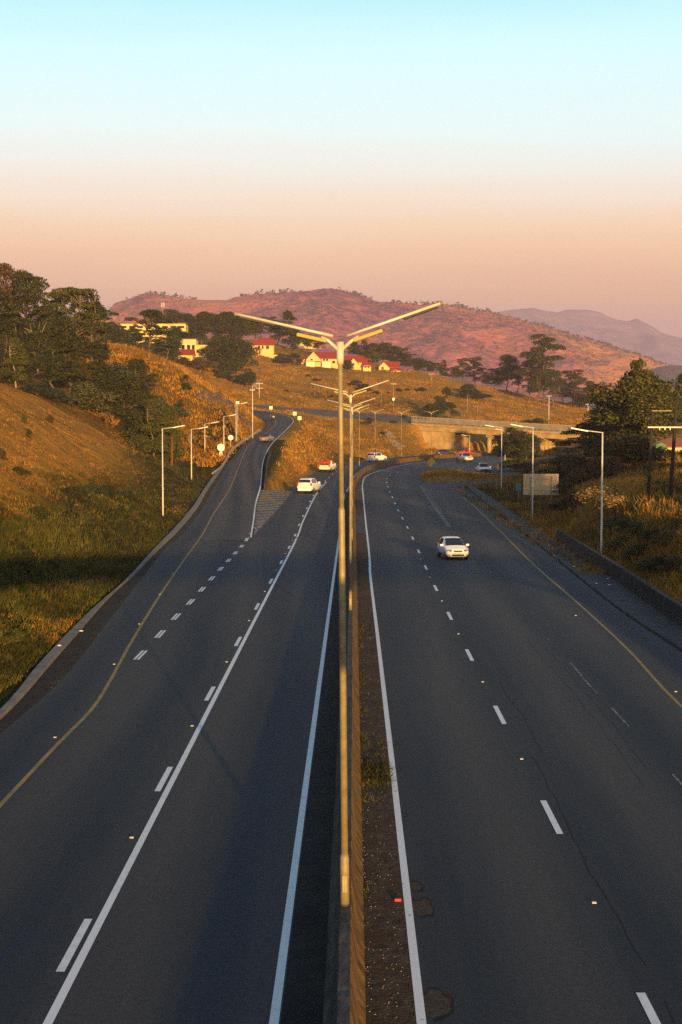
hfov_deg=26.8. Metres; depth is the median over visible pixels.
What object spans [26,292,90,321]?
tree
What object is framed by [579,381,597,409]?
tree
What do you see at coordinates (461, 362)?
tree
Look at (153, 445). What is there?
pine tree
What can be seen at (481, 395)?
shrub
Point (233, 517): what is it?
exit ramp
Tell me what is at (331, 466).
pickup truck
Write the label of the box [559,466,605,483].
shrub
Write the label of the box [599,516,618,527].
shrub
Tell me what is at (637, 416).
power line
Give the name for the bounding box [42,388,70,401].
shrub
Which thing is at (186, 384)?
pine tree
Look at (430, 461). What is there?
warning sign
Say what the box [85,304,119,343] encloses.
tree
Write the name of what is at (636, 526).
shrub
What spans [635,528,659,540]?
shrub
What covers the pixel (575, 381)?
tree
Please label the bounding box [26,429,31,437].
shrub
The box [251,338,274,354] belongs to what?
house
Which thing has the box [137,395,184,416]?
shrub
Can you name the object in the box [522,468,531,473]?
shrub
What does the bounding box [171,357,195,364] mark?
shrub
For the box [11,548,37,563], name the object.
shrub
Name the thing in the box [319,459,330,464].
cargo
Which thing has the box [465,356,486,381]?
tree
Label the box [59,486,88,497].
shrub
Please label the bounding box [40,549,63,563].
shrub
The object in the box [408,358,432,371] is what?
tree
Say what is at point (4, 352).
tree
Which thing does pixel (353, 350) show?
tree
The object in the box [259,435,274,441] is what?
sedan car
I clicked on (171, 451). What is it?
utility pole
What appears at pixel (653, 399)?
tree
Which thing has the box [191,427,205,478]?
street lamp
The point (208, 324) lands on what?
tree
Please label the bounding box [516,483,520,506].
sign
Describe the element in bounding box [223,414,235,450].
street lamp
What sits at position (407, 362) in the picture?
tree
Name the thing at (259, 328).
tree
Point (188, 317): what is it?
tree
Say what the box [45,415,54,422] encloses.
shrub
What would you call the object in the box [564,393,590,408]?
shrub
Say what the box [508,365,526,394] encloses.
tree
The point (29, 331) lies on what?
tree
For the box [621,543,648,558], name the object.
shrub
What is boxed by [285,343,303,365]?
pine tree
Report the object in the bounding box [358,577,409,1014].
gravel
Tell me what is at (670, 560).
shrub
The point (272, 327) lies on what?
tree
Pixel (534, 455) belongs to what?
shrub
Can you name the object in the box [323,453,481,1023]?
median barrier
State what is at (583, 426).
tree
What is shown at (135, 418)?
shrub
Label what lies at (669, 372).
wooded ridge
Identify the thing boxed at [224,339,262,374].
tree
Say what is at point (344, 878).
access door
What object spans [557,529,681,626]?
retaining wall
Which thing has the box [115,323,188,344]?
apartment block
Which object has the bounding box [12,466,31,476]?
shrub
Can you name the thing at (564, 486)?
shrub
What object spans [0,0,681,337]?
sky
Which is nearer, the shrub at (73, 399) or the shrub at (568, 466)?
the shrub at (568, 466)
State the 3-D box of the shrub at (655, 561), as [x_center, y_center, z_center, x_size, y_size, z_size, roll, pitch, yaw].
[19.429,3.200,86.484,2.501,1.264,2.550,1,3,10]
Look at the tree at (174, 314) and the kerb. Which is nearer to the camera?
the kerb
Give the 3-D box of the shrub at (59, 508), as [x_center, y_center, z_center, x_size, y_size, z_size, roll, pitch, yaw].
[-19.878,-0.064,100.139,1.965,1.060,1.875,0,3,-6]
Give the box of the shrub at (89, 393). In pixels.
[68,381,116,411]
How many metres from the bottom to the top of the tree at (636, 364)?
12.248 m
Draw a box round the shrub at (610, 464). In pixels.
[584,455,626,475]
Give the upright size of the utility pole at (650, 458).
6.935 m
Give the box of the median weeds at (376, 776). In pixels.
[356,555,395,897]
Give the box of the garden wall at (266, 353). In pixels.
[258,350,276,357]
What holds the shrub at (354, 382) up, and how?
on the ground at (106, 453)
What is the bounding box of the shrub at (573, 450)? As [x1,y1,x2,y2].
[565,446,584,452]
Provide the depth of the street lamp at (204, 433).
216.64 m
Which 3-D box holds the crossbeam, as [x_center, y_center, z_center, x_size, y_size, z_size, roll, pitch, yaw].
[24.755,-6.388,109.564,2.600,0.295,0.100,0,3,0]
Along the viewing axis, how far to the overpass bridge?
386.31 m
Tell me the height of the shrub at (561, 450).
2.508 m
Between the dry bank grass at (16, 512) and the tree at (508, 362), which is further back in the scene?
the tree at (508, 362)
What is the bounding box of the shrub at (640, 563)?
[631,556,650,569]
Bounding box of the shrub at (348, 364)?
[343,360,353,368]
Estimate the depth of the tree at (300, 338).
636.59 m
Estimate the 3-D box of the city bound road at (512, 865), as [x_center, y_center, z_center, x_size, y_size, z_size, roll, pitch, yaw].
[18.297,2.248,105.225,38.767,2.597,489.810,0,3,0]
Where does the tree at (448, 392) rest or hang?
on the ground at (106, 453)
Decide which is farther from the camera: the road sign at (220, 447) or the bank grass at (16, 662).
the road sign at (220, 447)
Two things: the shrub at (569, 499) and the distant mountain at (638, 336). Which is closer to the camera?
the shrub at (569, 499)
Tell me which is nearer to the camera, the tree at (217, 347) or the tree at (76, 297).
the tree at (76, 297)
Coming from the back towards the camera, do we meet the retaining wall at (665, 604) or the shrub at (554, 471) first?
the shrub at (554, 471)
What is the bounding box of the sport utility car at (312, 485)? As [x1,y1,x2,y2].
[297,478,320,492]
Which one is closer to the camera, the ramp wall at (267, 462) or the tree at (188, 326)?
the ramp wall at (267, 462)
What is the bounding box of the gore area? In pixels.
[253,472,315,534]
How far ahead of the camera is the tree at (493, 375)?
589.10 m
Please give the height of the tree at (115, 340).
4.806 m
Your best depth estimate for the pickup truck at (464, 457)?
308.90 m
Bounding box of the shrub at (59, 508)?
[48,504,70,517]
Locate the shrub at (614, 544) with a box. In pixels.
[605,535,629,548]
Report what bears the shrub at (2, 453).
on the ground at (106, 453)
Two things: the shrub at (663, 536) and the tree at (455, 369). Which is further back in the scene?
the tree at (455, 369)
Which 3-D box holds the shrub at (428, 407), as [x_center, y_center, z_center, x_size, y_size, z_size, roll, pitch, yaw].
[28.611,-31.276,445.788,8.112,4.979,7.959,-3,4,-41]
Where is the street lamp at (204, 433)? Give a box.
[204,421,218,449]
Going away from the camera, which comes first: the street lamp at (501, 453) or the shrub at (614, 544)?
the shrub at (614, 544)
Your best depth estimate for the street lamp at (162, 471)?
135.97 m
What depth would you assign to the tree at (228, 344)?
463.66 m
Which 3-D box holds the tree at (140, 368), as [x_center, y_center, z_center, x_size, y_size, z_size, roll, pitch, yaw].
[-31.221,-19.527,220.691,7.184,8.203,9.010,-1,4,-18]
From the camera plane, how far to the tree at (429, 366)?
636.12 m
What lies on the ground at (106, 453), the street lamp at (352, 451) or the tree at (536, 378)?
the tree at (536, 378)
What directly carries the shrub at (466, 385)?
on the ground at (106, 453)
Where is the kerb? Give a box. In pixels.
[0,459,227,719]
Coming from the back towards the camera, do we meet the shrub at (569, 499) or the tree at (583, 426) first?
the tree at (583, 426)
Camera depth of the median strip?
30.35 m
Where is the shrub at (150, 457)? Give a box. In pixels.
[147,455,155,461]
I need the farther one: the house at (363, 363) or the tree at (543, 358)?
the house at (363, 363)
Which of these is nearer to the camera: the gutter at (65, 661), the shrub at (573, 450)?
the gutter at (65, 661)
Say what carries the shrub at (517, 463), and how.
on the ground at (106, 453)
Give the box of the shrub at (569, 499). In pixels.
[556,490,586,508]
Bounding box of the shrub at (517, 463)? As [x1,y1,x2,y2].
[499,456,536,470]
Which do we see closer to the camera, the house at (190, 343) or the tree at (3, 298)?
the tree at (3, 298)
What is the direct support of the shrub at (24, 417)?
on the ground at (106, 453)
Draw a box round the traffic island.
[421,472,504,482]
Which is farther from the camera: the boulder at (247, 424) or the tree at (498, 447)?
the boulder at (247, 424)
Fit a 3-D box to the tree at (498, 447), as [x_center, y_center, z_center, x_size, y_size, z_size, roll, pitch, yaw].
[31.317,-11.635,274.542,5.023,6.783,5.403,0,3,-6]
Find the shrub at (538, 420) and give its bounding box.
[528,418,546,423]
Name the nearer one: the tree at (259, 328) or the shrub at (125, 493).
the shrub at (125, 493)
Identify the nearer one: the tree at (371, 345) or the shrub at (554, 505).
the shrub at (554, 505)
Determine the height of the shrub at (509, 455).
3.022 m
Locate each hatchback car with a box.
[435,449,454,454]
[436,536,468,558]
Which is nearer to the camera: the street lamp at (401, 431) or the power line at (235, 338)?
the street lamp at (401, 431)
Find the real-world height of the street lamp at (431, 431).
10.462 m
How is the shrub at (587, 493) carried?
on the ground at (106, 453)
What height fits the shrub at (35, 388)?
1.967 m
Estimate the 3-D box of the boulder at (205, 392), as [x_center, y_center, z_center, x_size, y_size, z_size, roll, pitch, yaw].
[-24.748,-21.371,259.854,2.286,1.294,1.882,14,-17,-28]
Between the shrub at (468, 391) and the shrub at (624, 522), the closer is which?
the shrub at (624, 522)
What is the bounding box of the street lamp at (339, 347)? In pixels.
[234,301,442,906]
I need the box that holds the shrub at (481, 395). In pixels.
[469,391,492,399]
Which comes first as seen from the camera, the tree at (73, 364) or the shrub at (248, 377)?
the tree at (73, 364)
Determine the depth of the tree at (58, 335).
215.50 m
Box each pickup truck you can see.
[318,460,335,471]
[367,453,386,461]
[455,453,472,461]
[475,463,490,472]
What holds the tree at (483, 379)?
on the ground at (106, 453)
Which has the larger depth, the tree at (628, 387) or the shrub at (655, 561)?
the tree at (628, 387)
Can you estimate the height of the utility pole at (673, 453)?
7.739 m
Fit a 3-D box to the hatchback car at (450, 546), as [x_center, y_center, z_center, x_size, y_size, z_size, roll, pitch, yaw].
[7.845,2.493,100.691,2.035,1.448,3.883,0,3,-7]
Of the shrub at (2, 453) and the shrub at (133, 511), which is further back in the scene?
the shrub at (133, 511)
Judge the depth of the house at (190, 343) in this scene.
489.36 m
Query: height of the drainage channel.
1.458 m
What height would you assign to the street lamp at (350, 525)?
10.462 m
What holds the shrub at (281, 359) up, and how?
on the ground at (106, 453)
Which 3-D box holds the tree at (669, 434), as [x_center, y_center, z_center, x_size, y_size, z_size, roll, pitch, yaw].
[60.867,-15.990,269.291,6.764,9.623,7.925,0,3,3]
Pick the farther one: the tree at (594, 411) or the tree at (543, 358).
the tree at (543, 358)
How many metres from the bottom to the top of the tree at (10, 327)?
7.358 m
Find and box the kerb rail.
[212,429,259,473]
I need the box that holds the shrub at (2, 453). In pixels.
[0,448,7,459]
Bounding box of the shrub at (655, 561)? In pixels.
[642,555,669,572]
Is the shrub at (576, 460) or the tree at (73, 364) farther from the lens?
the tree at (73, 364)
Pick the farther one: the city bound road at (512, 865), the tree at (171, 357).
the tree at (171, 357)
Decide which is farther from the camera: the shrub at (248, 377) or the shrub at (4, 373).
the shrub at (248, 377)
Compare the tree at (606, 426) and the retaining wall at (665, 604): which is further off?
the tree at (606, 426)
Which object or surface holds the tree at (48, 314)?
on the ground at (106, 453)
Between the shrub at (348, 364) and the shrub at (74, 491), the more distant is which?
the shrub at (348, 364)
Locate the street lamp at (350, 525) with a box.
[311,380,389,610]
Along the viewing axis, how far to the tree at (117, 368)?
212.01 m
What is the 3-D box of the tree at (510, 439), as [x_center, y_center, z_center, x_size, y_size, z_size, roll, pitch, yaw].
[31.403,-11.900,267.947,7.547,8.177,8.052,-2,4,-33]
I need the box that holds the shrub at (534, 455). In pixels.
[527,452,539,458]
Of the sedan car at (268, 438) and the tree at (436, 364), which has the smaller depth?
the sedan car at (268, 438)
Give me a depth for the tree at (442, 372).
636.82 m
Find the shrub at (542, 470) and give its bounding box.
[536,469,548,473]
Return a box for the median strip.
[355,458,454,1023]
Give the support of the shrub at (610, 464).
on the ground at (106, 453)
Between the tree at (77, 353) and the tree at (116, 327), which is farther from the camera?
the tree at (116, 327)
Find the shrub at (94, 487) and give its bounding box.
[78,483,105,492]
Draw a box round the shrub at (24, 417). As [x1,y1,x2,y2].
[21,414,26,422]
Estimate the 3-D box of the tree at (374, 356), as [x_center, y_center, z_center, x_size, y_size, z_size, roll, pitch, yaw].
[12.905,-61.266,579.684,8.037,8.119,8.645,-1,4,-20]
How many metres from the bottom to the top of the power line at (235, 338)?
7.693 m
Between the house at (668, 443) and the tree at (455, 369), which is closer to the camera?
the house at (668, 443)
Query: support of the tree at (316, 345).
on the ground at (106, 453)
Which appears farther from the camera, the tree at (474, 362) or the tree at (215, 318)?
the tree at (474, 362)
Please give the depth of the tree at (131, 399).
201.56 m
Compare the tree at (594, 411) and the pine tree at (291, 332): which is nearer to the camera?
the tree at (594, 411)
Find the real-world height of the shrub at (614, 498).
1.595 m
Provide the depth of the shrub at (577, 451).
329.76 m
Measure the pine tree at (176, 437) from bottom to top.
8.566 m
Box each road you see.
[0,420,491,1023]
[244,404,422,423]
[356,456,681,1023]
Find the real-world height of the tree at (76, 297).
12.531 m
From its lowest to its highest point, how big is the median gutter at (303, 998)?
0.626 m
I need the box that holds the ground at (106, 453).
[0,333,681,708]
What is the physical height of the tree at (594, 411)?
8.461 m
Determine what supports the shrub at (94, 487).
on the ground at (106, 453)
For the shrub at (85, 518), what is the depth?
103.95 m
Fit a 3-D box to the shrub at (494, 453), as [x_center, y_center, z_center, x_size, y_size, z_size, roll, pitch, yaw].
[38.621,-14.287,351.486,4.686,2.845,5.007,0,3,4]
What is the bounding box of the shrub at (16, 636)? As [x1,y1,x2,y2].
[2,628,31,643]
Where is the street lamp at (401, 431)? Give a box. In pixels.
[393,410,407,456]
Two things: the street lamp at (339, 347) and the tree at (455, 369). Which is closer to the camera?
the street lamp at (339, 347)
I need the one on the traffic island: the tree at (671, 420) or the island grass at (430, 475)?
the island grass at (430, 475)
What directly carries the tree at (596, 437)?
on the ground at (106, 453)
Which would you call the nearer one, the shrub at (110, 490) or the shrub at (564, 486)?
the shrub at (110, 490)
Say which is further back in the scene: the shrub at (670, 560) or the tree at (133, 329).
the tree at (133, 329)
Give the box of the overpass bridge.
[411,416,587,452]
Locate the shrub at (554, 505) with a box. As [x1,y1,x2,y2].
[547,500,568,510]
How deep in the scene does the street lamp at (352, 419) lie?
144.14 m
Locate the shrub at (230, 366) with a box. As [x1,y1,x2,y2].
[213,358,243,382]
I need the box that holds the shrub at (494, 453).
[490,449,505,456]
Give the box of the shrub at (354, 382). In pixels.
[348,380,362,385]
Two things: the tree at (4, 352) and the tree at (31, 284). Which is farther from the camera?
the tree at (31, 284)
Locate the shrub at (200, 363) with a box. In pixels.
[187,357,216,370]
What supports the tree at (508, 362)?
on the ground at (106, 453)
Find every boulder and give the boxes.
[194,393,204,400]
[201,390,210,395]
[219,399,227,406]
[231,408,238,413]
[245,422,251,428]
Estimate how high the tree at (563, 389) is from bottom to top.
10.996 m
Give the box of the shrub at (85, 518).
[74,513,94,524]
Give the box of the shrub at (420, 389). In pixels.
[413,387,427,391]
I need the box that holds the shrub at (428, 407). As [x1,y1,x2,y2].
[418,404,440,417]
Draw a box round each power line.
[147,318,339,343]
[550,398,671,427]
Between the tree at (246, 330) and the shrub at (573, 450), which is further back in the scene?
the tree at (246, 330)
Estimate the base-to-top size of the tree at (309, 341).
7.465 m
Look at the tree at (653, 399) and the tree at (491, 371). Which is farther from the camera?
the tree at (491, 371)
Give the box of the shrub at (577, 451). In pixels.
[571,448,584,454]
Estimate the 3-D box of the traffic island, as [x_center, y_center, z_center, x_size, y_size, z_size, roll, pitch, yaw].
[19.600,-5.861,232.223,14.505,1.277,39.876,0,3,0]
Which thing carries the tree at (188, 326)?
on the ground at (106, 453)
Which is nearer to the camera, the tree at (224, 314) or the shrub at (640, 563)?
the shrub at (640, 563)
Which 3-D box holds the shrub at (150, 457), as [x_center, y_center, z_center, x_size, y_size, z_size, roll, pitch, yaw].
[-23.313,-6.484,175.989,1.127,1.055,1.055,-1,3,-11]
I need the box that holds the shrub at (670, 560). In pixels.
[653,556,681,570]
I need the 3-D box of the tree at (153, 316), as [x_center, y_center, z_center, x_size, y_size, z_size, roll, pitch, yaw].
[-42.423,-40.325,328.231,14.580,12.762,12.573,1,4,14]
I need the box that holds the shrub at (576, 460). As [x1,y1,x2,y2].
[550,454,591,464]
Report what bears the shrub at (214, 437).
on the ground at (106, 453)
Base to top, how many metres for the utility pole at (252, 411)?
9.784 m
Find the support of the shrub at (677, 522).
on the ground at (106, 453)
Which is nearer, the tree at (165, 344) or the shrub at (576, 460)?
the shrub at (576, 460)
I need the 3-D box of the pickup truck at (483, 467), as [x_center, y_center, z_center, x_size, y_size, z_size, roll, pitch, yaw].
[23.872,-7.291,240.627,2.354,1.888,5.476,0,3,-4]
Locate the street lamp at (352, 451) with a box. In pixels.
[327,397,375,540]
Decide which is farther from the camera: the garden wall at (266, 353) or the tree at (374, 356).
the tree at (374, 356)
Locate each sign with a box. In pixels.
[217,444,224,455]
[427,457,434,466]
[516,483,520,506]
[523,474,558,510]
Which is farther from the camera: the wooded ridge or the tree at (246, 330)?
the wooded ridge
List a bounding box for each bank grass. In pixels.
[0,381,208,648]
[0,447,215,692]
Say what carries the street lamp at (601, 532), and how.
on the ground at (106, 453)
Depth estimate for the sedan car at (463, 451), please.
351.10 m
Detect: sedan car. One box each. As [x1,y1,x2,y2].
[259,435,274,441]
[455,449,474,453]
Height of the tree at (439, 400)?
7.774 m
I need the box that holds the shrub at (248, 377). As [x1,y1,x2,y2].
[234,368,256,386]
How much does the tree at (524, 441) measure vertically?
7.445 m
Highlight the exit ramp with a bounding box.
[177,410,293,539]
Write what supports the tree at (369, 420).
on the ground at (106, 453)
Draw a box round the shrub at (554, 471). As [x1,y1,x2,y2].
[544,469,560,477]
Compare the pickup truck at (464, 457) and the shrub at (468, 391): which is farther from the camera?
the shrub at (468, 391)
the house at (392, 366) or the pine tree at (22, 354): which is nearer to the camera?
the pine tree at (22, 354)
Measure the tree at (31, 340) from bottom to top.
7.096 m
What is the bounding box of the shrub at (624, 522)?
[613,517,638,531]
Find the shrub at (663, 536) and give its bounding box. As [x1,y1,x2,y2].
[648,530,678,544]
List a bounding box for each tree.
[0,262,27,348]
[0,271,56,336]
[0,287,27,333]
[0,316,44,352]
[0,334,15,367]
[0,336,31,387]
[4,331,60,379]
[20,314,85,362]
[20,353,87,387]
[23,318,50,374]
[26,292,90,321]
[27,305,70,349]
[44,287,110,358]
[48,324,87,375]
[51,359,94,395]
[68,293,113,364]
[71,360,133,415]
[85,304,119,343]
[98,321,124,340]
[100,386,126,425]
[105,378,159,433]
[109,328,141,345]
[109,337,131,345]
[109,362,144,409]
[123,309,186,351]
[125,358,161,407]
[126,324,147,345]
[126,396,174,457]
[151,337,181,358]
[156,407,185,464]
[162,309,191,324]
[164,341,179,361]
[165,327,183,361]
[172,317,196,337]
[176,400,189,418]
[179,374,191,391]
[180,313,205,338]
[192,311,217,344]
[196,342,223,371]
[198,314,232,344]
[199,334,253,361]
[215,311,245,342]
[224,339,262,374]
[228,314,257,341]
[250,322,265,337]
[254,317,285,336]
[267,325,286,343]
[270,310,300,350]
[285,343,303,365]
[286,331,310,346]
[299,338,316,351]
[306,340,325,351]
[347,342,362,355]
[355,343,377,363]
[359,339,369,355]
[364,417,375,426]
[366,351,382,369]
[367,342,395,361]
[382,345,404,361]
[388,347,416,368]
[400,353,417,370]
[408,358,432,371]
[412,360,428,371]
[421,362,440,373]
[426,363,444,375]
[431,396,449,417]
[435,386,461,417]
[439,360,450,377]
[447,367,464,379]
[453,358,473,380]
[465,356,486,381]
[472,371,492,386]
[484,368,504,388]
[490,372,508,391]
[491,435,510,460]
[492,427,525,460]
[497,354,519,391]
[504,431,544,468]
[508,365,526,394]
[513,351,541,401]
[525,368,552,401]
[527,333,566,402]
[542,370,563,405]
[552,379,574,403]
[552,422,610,459]
[561,369,587,405]
[578,418,617,446]
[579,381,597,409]
[582,369,681,460]
[582,390,628,437]
[590,377,658,433]
[611,389,674,464]
[617,387,681,432]
[618,357,657,461]
[663,406,681,436]
[667,373,681,428]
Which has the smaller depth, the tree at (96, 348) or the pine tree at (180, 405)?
the pine tree at (180, 405)
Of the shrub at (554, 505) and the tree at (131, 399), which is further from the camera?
the tree at (131, 399)
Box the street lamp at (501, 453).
[485,425,501,490]
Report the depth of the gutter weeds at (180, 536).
67.78 m
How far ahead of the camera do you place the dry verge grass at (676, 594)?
116.58 m
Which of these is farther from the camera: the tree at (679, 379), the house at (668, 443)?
the tree at (679, 379)
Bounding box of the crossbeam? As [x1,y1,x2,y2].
[648,427,681,429]
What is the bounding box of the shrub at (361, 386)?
[355,384,374,390]
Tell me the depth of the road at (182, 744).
36.09 m
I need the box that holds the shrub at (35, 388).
[20,381,57,395]
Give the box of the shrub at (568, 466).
[554,462,583,481]
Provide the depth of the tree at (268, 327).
635.06 m
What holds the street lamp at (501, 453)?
on the ground at (106, 453)
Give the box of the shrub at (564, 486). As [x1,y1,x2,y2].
[550,482,576,493]
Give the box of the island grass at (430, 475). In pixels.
[420,468,507,480]
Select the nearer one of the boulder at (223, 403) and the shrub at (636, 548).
the shrub at (636, 548)
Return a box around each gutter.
[0,461,229,733]
[280,491,348,1023]
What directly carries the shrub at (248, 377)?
on the ground at (106, 453)
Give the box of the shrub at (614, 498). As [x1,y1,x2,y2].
[592,493,633,509]
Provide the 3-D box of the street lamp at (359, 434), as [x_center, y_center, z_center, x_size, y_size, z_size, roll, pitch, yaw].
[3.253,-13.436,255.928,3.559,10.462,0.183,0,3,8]
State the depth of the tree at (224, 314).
539.18 m
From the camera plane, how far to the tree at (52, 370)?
194.36 m
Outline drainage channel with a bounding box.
[467,484,681,651]
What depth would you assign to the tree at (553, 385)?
553.25 m
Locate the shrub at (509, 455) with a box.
[506,454,528,458]
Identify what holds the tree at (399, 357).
on the ground at (106, 453)
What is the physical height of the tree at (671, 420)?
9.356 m
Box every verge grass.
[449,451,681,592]
[451,449,681,602]
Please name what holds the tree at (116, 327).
on the ground at (106, 453)
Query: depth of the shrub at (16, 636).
60.17 m
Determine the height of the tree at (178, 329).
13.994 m
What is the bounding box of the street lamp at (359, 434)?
[349,408,367,465]
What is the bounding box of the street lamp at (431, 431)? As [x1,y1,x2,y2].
[426,410,437,454]
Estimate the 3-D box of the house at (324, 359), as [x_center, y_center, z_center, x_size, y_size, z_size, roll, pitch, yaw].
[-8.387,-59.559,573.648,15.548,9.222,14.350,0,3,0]
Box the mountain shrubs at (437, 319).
[57,287,671,398]
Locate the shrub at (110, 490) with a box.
[100,485,121,496]
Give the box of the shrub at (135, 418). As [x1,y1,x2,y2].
[115,408,172,444]
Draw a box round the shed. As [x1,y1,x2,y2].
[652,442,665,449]
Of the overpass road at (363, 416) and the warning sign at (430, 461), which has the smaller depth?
the warning sign at (430, 461)
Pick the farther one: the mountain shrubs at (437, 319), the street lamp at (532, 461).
the mountain shrubs at (437, 319)
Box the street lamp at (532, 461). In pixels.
[510,424,533,517]
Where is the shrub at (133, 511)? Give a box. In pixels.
[131,509,137,518]
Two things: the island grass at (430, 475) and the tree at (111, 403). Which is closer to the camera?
the tree at (111, 403)
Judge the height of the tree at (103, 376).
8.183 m
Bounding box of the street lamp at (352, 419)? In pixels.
[335,404,369,445]
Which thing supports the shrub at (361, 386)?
on the ground at (106, 453)
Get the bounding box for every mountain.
[98,288,666,410]
[496,308,681,365]
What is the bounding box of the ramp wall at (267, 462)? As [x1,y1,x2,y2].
[264,450,270,489]
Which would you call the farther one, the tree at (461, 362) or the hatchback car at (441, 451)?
the tree at (461, 362)
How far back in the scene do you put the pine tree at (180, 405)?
231.28 m
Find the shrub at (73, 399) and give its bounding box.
[60,394,79,404]
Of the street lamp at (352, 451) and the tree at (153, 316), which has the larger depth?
the tree at (153, 316)
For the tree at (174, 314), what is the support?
on the ground at (106, 453)
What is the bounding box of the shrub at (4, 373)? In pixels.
[0,369,13,381]
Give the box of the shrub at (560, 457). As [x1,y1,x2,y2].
[546,454,578,470]
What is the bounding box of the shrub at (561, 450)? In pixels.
[555,447,570,454]
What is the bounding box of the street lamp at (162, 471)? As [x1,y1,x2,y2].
[162,425,184,515]
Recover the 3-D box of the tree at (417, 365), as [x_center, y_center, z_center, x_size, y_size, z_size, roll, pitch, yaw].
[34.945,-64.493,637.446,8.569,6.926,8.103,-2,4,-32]
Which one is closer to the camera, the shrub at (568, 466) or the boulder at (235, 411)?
the shrub at (568, 466)
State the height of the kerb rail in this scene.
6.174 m
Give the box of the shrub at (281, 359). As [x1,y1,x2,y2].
[272,354,291,363]
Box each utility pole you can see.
[171,436,172,466]
[250,386,254,437]
[647,410,653,497]
[669,399,677,495]
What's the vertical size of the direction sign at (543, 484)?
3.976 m
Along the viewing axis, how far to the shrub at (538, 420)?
446.32 m
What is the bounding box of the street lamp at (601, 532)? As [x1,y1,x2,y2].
[570,427,602,553]
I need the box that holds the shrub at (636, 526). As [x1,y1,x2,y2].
[619,521,651,536]
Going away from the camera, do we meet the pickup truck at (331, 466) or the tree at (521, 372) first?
the pickup truck at (331, 466)
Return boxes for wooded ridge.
[612,365,681,405]
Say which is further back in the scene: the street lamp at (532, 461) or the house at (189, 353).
the house at (189, 353)
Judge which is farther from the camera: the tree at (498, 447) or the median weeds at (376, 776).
the tree at (498, 447)
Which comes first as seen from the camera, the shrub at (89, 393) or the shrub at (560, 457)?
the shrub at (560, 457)
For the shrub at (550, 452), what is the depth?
340.80 m
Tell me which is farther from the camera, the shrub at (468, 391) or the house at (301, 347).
the house at (301, 347)
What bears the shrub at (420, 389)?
on the ground at (106, 453)
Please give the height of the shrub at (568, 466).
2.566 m
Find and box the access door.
[342,875,346,892]
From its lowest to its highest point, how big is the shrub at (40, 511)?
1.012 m
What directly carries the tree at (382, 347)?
on the ground at (106, 453)
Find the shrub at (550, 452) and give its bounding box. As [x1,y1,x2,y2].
[538,449,559,456]
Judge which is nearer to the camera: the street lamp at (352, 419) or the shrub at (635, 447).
the street lamp at (352, 419)
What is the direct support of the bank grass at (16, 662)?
on the ground at (106, 453)
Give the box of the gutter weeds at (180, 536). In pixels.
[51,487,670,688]
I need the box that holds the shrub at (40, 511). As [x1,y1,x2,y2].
[27,506,50,519]
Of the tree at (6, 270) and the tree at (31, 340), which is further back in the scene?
the tree at (6, 270)
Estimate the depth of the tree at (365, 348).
635.46 m
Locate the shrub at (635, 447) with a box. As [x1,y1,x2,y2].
[579,429,676,467]
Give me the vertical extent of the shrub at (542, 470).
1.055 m
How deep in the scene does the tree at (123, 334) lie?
406.22 m
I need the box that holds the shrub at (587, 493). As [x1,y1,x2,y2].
[571,483,624,505]
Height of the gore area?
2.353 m
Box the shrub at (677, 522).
[659,518,681,530]
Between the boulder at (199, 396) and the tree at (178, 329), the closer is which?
the boulder at (199, 396)
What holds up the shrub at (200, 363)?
on the ground at (106, 453)
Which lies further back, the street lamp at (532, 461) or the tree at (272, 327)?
the tree at (272, 327)
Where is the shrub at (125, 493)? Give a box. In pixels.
[119,490,136,499]
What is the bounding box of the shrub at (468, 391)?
[456,387,479,398]
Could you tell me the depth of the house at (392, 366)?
581.79 m
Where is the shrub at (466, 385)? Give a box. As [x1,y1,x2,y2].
[458,384,476,392]
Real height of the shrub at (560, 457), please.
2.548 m
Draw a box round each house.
[169,338,209,361]
[178,349,195,360]
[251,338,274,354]
[298,335,317,349]
[301,351,337,368]
[343,356,371,370]
[378,362,400,371]
[655,438,681,451]
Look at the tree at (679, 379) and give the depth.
257.97 m
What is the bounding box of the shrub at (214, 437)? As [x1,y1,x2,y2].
[210,435,221,438]

